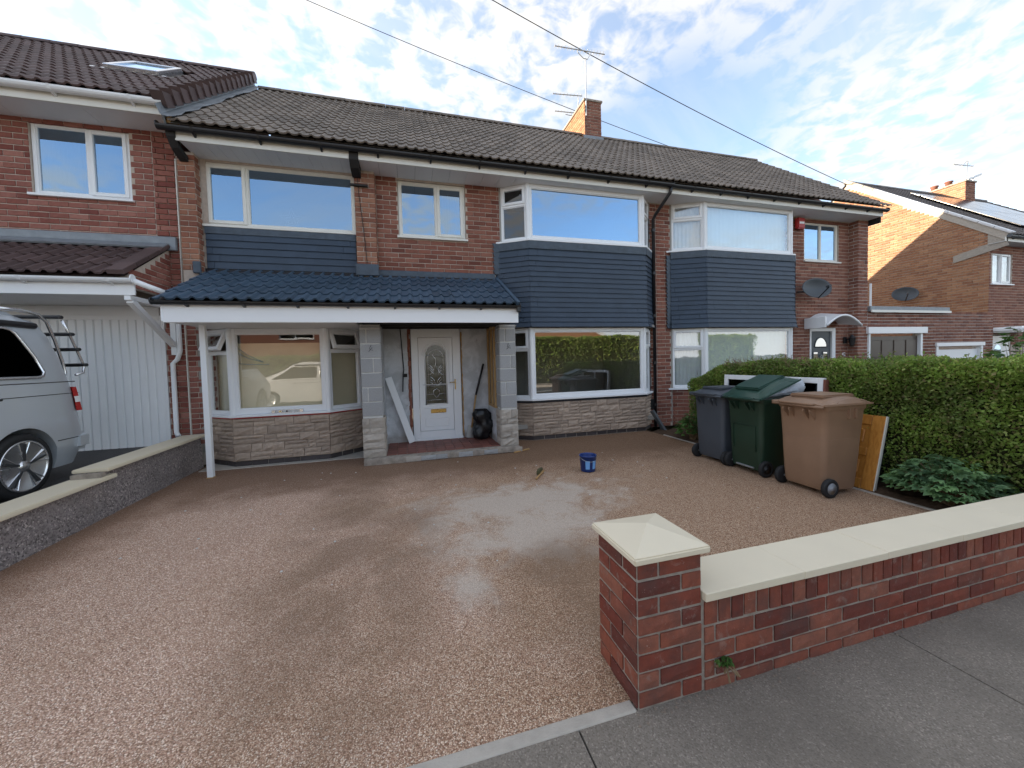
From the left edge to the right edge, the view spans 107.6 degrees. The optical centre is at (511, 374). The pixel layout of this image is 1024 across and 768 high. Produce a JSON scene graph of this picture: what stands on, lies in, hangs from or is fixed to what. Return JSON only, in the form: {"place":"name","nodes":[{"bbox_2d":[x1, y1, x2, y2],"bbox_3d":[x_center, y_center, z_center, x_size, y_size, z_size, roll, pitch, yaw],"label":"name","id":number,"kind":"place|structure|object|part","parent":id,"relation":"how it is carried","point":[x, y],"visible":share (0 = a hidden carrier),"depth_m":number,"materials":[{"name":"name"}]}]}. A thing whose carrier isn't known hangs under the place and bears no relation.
{"place":"outdoors","nodes":[
{"label":"outdoors","id":0,"kind":"place"},
{"bbox_2d":[0,446,147,503],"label":"raised drive","id":1,"kind":"structure","parent":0,"point":[60,474],"depth_m":5.04,"materials":[{"name":"grey concrete"}]},
{"bbox_2d":[0,307,89,501],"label":"parked van","id":2,"kind":"object","parent":1,"relation":"on","point":[42,434],"visible":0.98,"depth_m":3.97,"materials":[{"name":"silver metal"}]},
{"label":"side window","id":3,"kind":"part","parent":2,"relation":"part of","materials":[{"name":"black glass"}]},
{"bbox_2d":[0,32,268,450],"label":"brick house","id":4,"kind":"structure","parent":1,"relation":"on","point":[90,244],"depth_m":5.51,"materials":[{"name":"red brick"}]},
{"bbox_2d":[27,123,134,202],"bbox_3d":[-6.269,-3.083,5.471,1.210,1.050,0.140,-2,2,-15],"label":"window","id":5,"kind":"structure","parent":4,"relation":"in","point":[75,163],"depth_m":5.49,"materials":[{"name":"clear glass"}]},
{"bbox_2d":[0,305,171,450],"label":"garage door","id":6,"kind":"structure","parent":4,"relation":"in","point":[123,390],"depth_m":5.61,"materials":[{"name":"white plastic"}]},
{"bbox_2d":[199,451,363,471],"bbox_3d":[-3.571,1.401,6.072,2.330,0.032,0.479,-2,2,-15],"label":"concrete apron","id":7,"kind":"object","parent":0,"point":[360,454],"visible":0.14,"depth_m":5.89,"materials":[{"name":"grey concrete"}]},
{"bbox_2d":[204,409,688,466],"bbox_3d":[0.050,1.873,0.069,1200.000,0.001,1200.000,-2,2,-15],"label":"ground","id":8,"kind":"structure","parent":0,"point":[650,429],"depth_m":9.90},
{"bbox_2d":[831,179,1023,357],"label":"brick house","id":9,"kind":"structure","parent":8,"relation":"on","point":[957,247],"depth_m":12.16,"materials":[{"name":"brown brick"}]},
{"bbox_2d":[492,0,846,184],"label":"overhead wire","id":10,"kind":"object","parent":9,"relation":"on","point":[658,91],"visible":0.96,"depth_m":11.70,"materials":[{"name":"black plastic"}]},
{"bbox_2d":[891,287,918,300],"bbox_3d":[13.319,-2.726,12.654,0.543,0.488,0.555,-2,2,-6],"label":"satellite dish","id":11,"kind":"object","parent":9,"relation":"attached to","point":[905,293],"visible":1,"depth_m":12.74,"materials":[{"name":"grey metal"}]},
{"bbox_2d":[952,161,973,178],"bbox_3d":[18.634,-8.354,15.471,1.307,1.002,0.123,-2,2,-15],"label":"television aerial","id":12,"kind":"object","parent":9,"relation":"attached to","point":[967,165],"visible":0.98,"depth_m":15.52,"materials":[{"name":"metal"}]},
{"bbox_2d":[967,171,981,179],"bbox_3d":[19.288,-7.950,15.664,0.992,1.059,0.080,-2,2,-15],"label":"dish pole","id":13,"kind":"object","parent":9,"relation":"attached to","point":[974,176],"visible":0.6,"depth_m":15.63,"materials":[{"name":"metal"}]},
{"bbox_2d":[992,336,1009,357],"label":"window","id":14,"kind":"structure","parent":9,"relation":"in","point":[996,347],"depth_m":11.32,"materials":[{"name":"white plastic"}]},
{"bbox_2d":[990,253,1014,285],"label":"window","id":15,"kind":"structure","parent":9,"relation":"in","point":[997,266],"depth_m":11.32,"materials":[{"name":"white plastic"}]},
{"bbox_2d":[0,430,929,767],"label":"driveway","id":16,"kind":"structure","parent":0,"point":[246,634],"depth_m":2.42,"materials":[{"name":"brown gravel"}]},
{"bbox_2d":[0,434,204,570],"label":"boundary wall","id":17,"kind":"structure","parent":16,"relation":"on","point":[42,519],"depth_m":3.79,"materials":[{"name":"grey concrete"}]},
{"bbox_2d":[148,85,674,478],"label":"brick house","id":18,"kind":"structure","parent":16,"relation":"on","point":[343,259],"depth_m":6.50,"materials":[{"name":"red brick"}]},
{"bbox_2d":[198,329,229,414],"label":"window","id":19,"kind":"structure","parent":18,"relation":"in","point":[221,355],"depth_m":5.93,"materials":[{"name":"white plastic"}]},
{"bbox_2d":[231,328,325,414],"bbox_3d":[-3.657,-0.062,5.954,1.345,1.322,0.161,-2,2,-15],"label":"window","id":20,"kind":"structure","parent":18,"relation":"in","point":[268,377],"depth_m":5.99,"materials":[{"name":"clear glass"}]},
{"bbox_2d":[202,162,355,234],"bbox_3d":[-3.760,-2.863,6.161,2.255,1.015,0.125,-2,2,-15],"label":"window","id":21,"kind":"structure","parent":18,"relation":"in","point":[238,196],"depth_m":6.17,"materials":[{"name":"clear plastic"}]},
{"bbox_2d":[271,409,302,413],"bbox_3d":[-3.523,0.574,5.880,0.440,0.050,0.028,-2,2,-15],"label":"spirit level","id":22,"kind":"object","parent":18,"relation":"on","point":[279,411],"visible":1,"depth_m":5.86,"materials":[{"name":"metal"}]},
{"bbox_2d":[329,329,361,409],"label":"window","id":23,"kind":"structure","parent":18,"relation":"in","point":[344,359],"depth_m":6.39,"materials":[{"name":"white plastic"}]},
{"bbox_2d":[385,377,415,442],"bbox_3d":[-1.978,0.630,6.639,0.494,1.199,0.053,-2,2,-2],"label":"trim board","id":24,"kind":"object","parent":18,"relation":"on","point":[400,410],"depth_m":6.62,"materials":[{"name":"white plastic"}]},
{"bbox_2d":[397,181,467,241],"bbox_3d":[-1.445,-2.949,6.804,1.255,1.015,0.140,-2,2,-15],"label":"window","id":25,"kind":"structure","parent":18,"relation":"in","point":[426,211],"depth_m":6.82,"materials":[{"name":"clear glass"}]},
{"bbox_2d":[410,329,463,440],"bbox_3d":[-1.377,0.186,6.884,0.905,2.047,0.131,-2,2,-15],"label":"front door","id":26,"kind":"structure","parent":18,"relation":"in","point":[435,352],"depth_m":6.89,"materials":[{"name":"white plastic"}]},
{"bbox_2d":[466,364,483,437],"bbox_3d":[-0.683,0.492,7.010,0.399,1.385,0.042,-3,2,-28],"label":"garden spade","id":27,"kind":"object","parent":18,"relation":"on","point":[469,431],"visible":0.8,"depth_m":6.99,"materials":[{"name":"black plastic"}]},
{"bbox_2d":[472,408,492,439],"bbox_3d":[-0.540,0.900,6.871,0.387,0.550,0.329,-2,2,-15],"label":"rubbish bag","id":28,"kind":"object","parent":18,"relation":"on","point":[482,424],"visible":0.99,"depth_m":6.75,"materials":[{"name":"black plastic"}]},
{"bbox_2d":[500,184,525,240],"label":"window","id":29,"kind":"structure","parent":18,"relation":"in","point":[519,204],"depth_m":7.04,"materials":[{"name":"white plastic"}]},
{"bbox_2d":[515,328,529,398],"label":"window","id":30,"kind":"structure","parent":18,"relation":"in","point":[522,330],"depth_m":7.09,"materials":[{"name":"white plastic"}]},
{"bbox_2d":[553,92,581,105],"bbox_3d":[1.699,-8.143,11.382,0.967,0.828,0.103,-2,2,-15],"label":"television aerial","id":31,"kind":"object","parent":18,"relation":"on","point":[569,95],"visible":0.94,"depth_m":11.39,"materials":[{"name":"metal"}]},
{"bbox_2d":[554,44,604,129],"bbox_3d":[1.912,-7.920,10.389,1.516,2.203,0.123,-2,2,-15],"label":"television aerial","id":32,"kind":"object","parent":18,"relation":"attached to","point":[602,54],"visible":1,"depth_m":10.41,"materials":[{"name":"metal"}]},
{"bbox_2d":[529,184,641,244],"bbox_3d":[1.466,-3.073,7.307,2.450,1.025,0.060,-2,2,-15],"label":"window","id":33,"kind":"structure","parent":18,"relation":"in","point":[556,213],"depth_m":7.28,"materials":[{"name":"clear glass"}]},
{"bbox_2d":[533,328,643,398],"bbox_3d":[1.542,-0.254,7.411,2.450,1.334,0.060,-2,2,-15],"label":"window","id":34,"kind":"structure","parent":18,"relation":"in","point":[535,330],"depth_m":7.38,"materials":[{"name":"white plastic"}]},
{"bbox_2d":[644,199,647,245],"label":"window","id":35,"kind":"structure","parent":18,"relation":"in","point":[645,202],"depth_m":7.91,"materials":[{"name":"white plastic"}]},
{"bbox_2d":[646,328,649,390],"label":"window","id":36,"kind":"structure","parent":18,"relation":"in","point":[647,330],"depth_m":8.04,"materials":[{"name":"white plastic"}]},
{"bbox_2d":[87,452,757,606],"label":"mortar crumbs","id":37,"kind":"object","parent":16,"relation":"on","point":[340,495],"visible":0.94,"depth_m":3.53,"materials":[{"name":"grey concrete"}]},
{"bbox_2d":[535,467,544,479],"bbox_3d":[0.350,1.292,4.917,0.065,0.082,0.349,-1,2,22],"label":"hand brush","id":38,"kind":"object","parent":16,"relation":"on","point":[540,471],"visible":1,"depth_m":4.94,"materials":[{"name":"brown wood"}]},
{"bbox_2d":[579,452,596,471],"bbox_3d":[1.033,1.195,5.092,0.243,0.218,0.239,-2,2,-15],"label":"paint bucket","id":39,"kind":"object","parent":16,"relation":"on","point":[587,461],"visible":1,"depth_m":5.01,"materials":[{"name":"blue plastic"}]},
{"bbox_2d":[689,385,734,464],"bbox_3d":[3.078,0.707,5.473,0.708,1.068,0.622,-2,2,-15],"label":"wheelie bin","id":40,"kind":"object","parent":16,"relation":"on","point":[713,422],"visible":0.71,"depth_m":5.32,"materials":[{"name":"plastic"}]},
{"bbox_2d":[721,375,800,477],"bbox_3d":[3.234,0.635,4.906,0.671,1.246,0.618,-2,2,-15],"label":"wheelie bin","id":41,"kind":"object","parent":16,"relation":"on","point":[756,429],"visible":0.96,"depth_m":4.71,"materials":[{"name":"green plastic"}]},
{"bbox_2d":[768,378,804,397],"bbox_3d":[3.411,0.171,4.702,0.644,0.227,0.071,-2,2,-15],"label":"plastic sheeting","id":42,"kind":"object","parent":41,"relation":"on","point":[799,386],"visible":0.59,"depth_m":4.72,"materials":[{"name":"white plastic"}]},
{"bbox_2d":[772,391,873,497],"bbox_3d":[3.448,0.744,4.205,0.713,1.068,0.627,-2,2,-15],"label":"wheelie bin","id":43,"kind":"object","parent":16,"relation":"on","point":[821,430],"visible":1,"depth_m":4.00,"materials":[{"name":"plastic"}]},
{"bbox_2d":[307,0,667,145],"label":"overhead wire","id":44,"kind":"object","parent":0,"point":[473,70],"visible":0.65,"depth_m":14.57,"materials":[{"name":"black plastic"}]},
{"bbox_2d":[0,0,1023,210],"label":"sky","id":45,"kind":"structure","parent":0,"point":[891,93],"materials":[{"name":"blue"}]},
{"bbox_2d":[460,591,1023,767],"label":"pavement","id":46,"kind":"structure","parent":0,"point":[950,694],"depth_m":1.57,"materials":[{"name":"concrete"}]},
{"bbox_2d":[406,700,636,767],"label":"edging kerb","id":47,"kind":"structure","parent":46,"relation":"on","point":[482,752],"depth_m":1.51,"materials":[{"name":"concrete"}]},
{"bbox_2d":[592,493,1023,710],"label":"garden wall","id":48,"kind":"structure","parent":46,"relation":"on","point":[679,615],"depth_m":1.85,"materials":[{"name":"red brick"}]},
{"bbox_2d":[714,656,740,683],"bbox_3d":[0.973,1.323,1.701,0.114,0.057,0.120,-2,2,-15],"label":"wall weed","id":49,"kind":"object","parent":48,"relation":"attached to","point":[727,663],"depth_m":1.69,"materials":[{"name":"green plant"}]},
{"bbox_2d":[637,592,1023,727],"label":"wall grit","id":50,"kind":"structure","parent":46,"relation":"on","point":[721,687],"depth_m":1.84,"materials":[{"name":"grey gravel"}]},
{"bbox_2d":[595,136,992,426],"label":"brick house","id":51,"kind":"structure","parent":0,"point":[740,259],"depth_m":8.58,"materials":[{"name":"brown brick"}]},
{"bbox_2d":[671,202,702,250],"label":"window","id":52,"kind":"structure","parent":51,"relation":"in","point":[686,219],"depth_m":8.14,"materials":[{"name":"white plastic"}]},
{"bbox_2d":[673,328,703,387],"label":"window","id":53,"kind":"structure","parent":51,"relation":"in","point":[687,343],"depth_m":8.25,"materials":[{"name":"white plastic"}]},
{"bbox_2d":[706,202,789,252],"bbox_3d":[5.267,-3.229,8.389,2.420,0.997,0.136,-2,2,-15],"label":"window","id":54,"kind":"structure","parent":51,"relation":"in","point":[731,227],"depth_m":8.43,"materials":[{"name":"clear glass"}]},
{"bbox_2d":[707,328,789,371],"bbox_3d":[5.343,-0.407,8.494,2.420,1.291,0.137,-2,2,-15],"label":"window","id":55,"kind":"structure","parent":51,"relation":"in","point":[722,343],"depth_m":8.52,"materials":[{"name":"clear glass"}]},
{"bbox_2d":[795,217,804,229],"bbox_3d":[6.917,-3.627,8.996,0.230,0.260,0.104,-2,2,-15],"label":"alarm box","id":56,"kind":"object","parent":51,"relation":"attached to","point":[799,223],"visible":1,"depth_m":8.95,"materials":[{"name":"red plastic"}]},
{"bbox_2d":[797,278,831,297],"bbox_3d":[7.115,-2.037,8.829,0.650,0.491,0.546,0,3,41],"label":"satellite dish","id":57,"kind":"object","parent":51,"relation":"attached to","point":[816,287],"visible":1,"depth_m":8.89,"materials":[{"name":"grey metal"}]},
{"bbox_2d":[803,223,841,263],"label":"window","id":58,"kind":"structure","parent":51,"relation":"in","point":[820,240],"depth_m":9.33,"materials":[{"name":"clear glass"}]},
{"bbox_2d":[809,328,835,358],"bbox_3d":[7.792,-0.098,9.449,0.855,2.130,0.122,-2,2,-15],"label":"front door","id":59,"kind":"structure","parent":51,"relation":"in","point":[822,340],"depth_m":9.41,"materials":[{"name":"white plastic"}]},
{"bbox_2d":[843,335,855,345],"bbox_3d":[8.579,-0.862,9.518,0.236,0.290,0.146,0,3,43],"label":"wall lantern","id":60,"kind":"object","parent":51,"relation":"attached to","point":[851,338],"depth_m":9.47,"materials":[{"name":"black plastic"}]},
{"bbox_2d":[866,327,927,360],"bbox_3d":[10.062,-0.023,9.839,2.220,2.430,0.160,-2,2,-15],"label":"garage door","id":61,"kind":"structure","parent":51,"relation":"in","point":[911,345],"depth_m":9.81,"materials":[{"name":"white plastic"}]},
{"bbox_2d":[935,342,984,358],"bbox_3d":[12.542,0.100,10.536,2.080,2.000,0.140,-2,2,-15],"label":"garage door","id":62,"kind":"structure","parent":51,"relation":"in","point":[953,353],"depth_m":10.53,"materials":[{"name":"white plastic"}]},
{"bbox_2d":[652,427,953,509],"bbox_3d":[4.396,1.181,5.501,1.900,0.062,5.000,-2,2,-15],"label":"soil bed","id":63,"kind":"object","parent":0,"point":[913,497],"visible":0.07,"depth_m":3.95,"materials":[{"name":"brown soil"}]},
{"bbox_2d":[650,410,666,429],"bbox_3d":[3.001,0.947,7.681,0.314,0.453,0.107,-1,2,25],"label":"grey offcut","id":64,"kind":"object","parent":63,"relation":"on","point":[657,419],"visible":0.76,"depth_m":7.65,"materials":[{"name":"plastic"}]},
{"bbox_2d":[673,411,698,439],"bbox_3d":[3.295,0.924,6.763,0.767,0.515,0.710,0,3,43],"label":"leafy shrub","id":65,"kind":"object","parent":63,"relation":"on","point":[692,431],"visible":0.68,"depth_m":6.72,"materials":[{"name":"green plant"}]},
{"bbox_2d":[724,375,828,395],"bbox_3d":[3.646,0.624,5.335,0.126,1.201,1.530,-2,2,-15],"label":"window frame","id":66,"kind":"object","parent":63,"relation":"on","point":[815,384],"visible":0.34,"depth_m":4.81,"materials":[{"name":"white plastic"}]},
{"bbox_2d":[663,434,934,510],"bbox_3d":[3.561,1.262,5.076,0.030,0.062,4.580,-2,2,-15],"label":"timber edging","id":67,"kind":"object","parent":63,"relation":"on","point":[916,505],"visible":0.22,"depth_m":3.89,"materials":[{"name":"wood"}]},
{"bbox_2d":[687,348,1023,503],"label":"privet hedge","id":68,"kind":"object","parent":63,"relation":"on","point":[970,410],"visible":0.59,"depth_m":3.76,"materials":[{"name":"green plant"}]},
{"bbox_2d":[854,414,889,490],"bbox_3d":[3.749,0.842,5.017,0.257,0.820,1.990,-2,2,-15],"label":"timber door","id":69,"kind":"structure","parent":63,"relation":"on","point":[871,451],"depth_m":4.13,"materials":[{"name":"brown wood"}]},
{"bbox_2d":[878,453,1022,506],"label":"peony plant","id":70,"kind":"object","parent":63,"relation":"on","point":[941,489],"visible":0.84,"depth_m":3.51,"materials":[{"name":"green plant"}]},
{"label":"neighbour drive","id":71,"kind":"structure","parent":0,"visible":0},
{"bbox_2d":[981,327,1023,358],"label":"garden bush","id":72,"kind":"object","parent":71,"relation":"on","point":[1007,338],"visible":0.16,"depth_m":8.60,"materials":[{"name":"green plant"}]}
]}

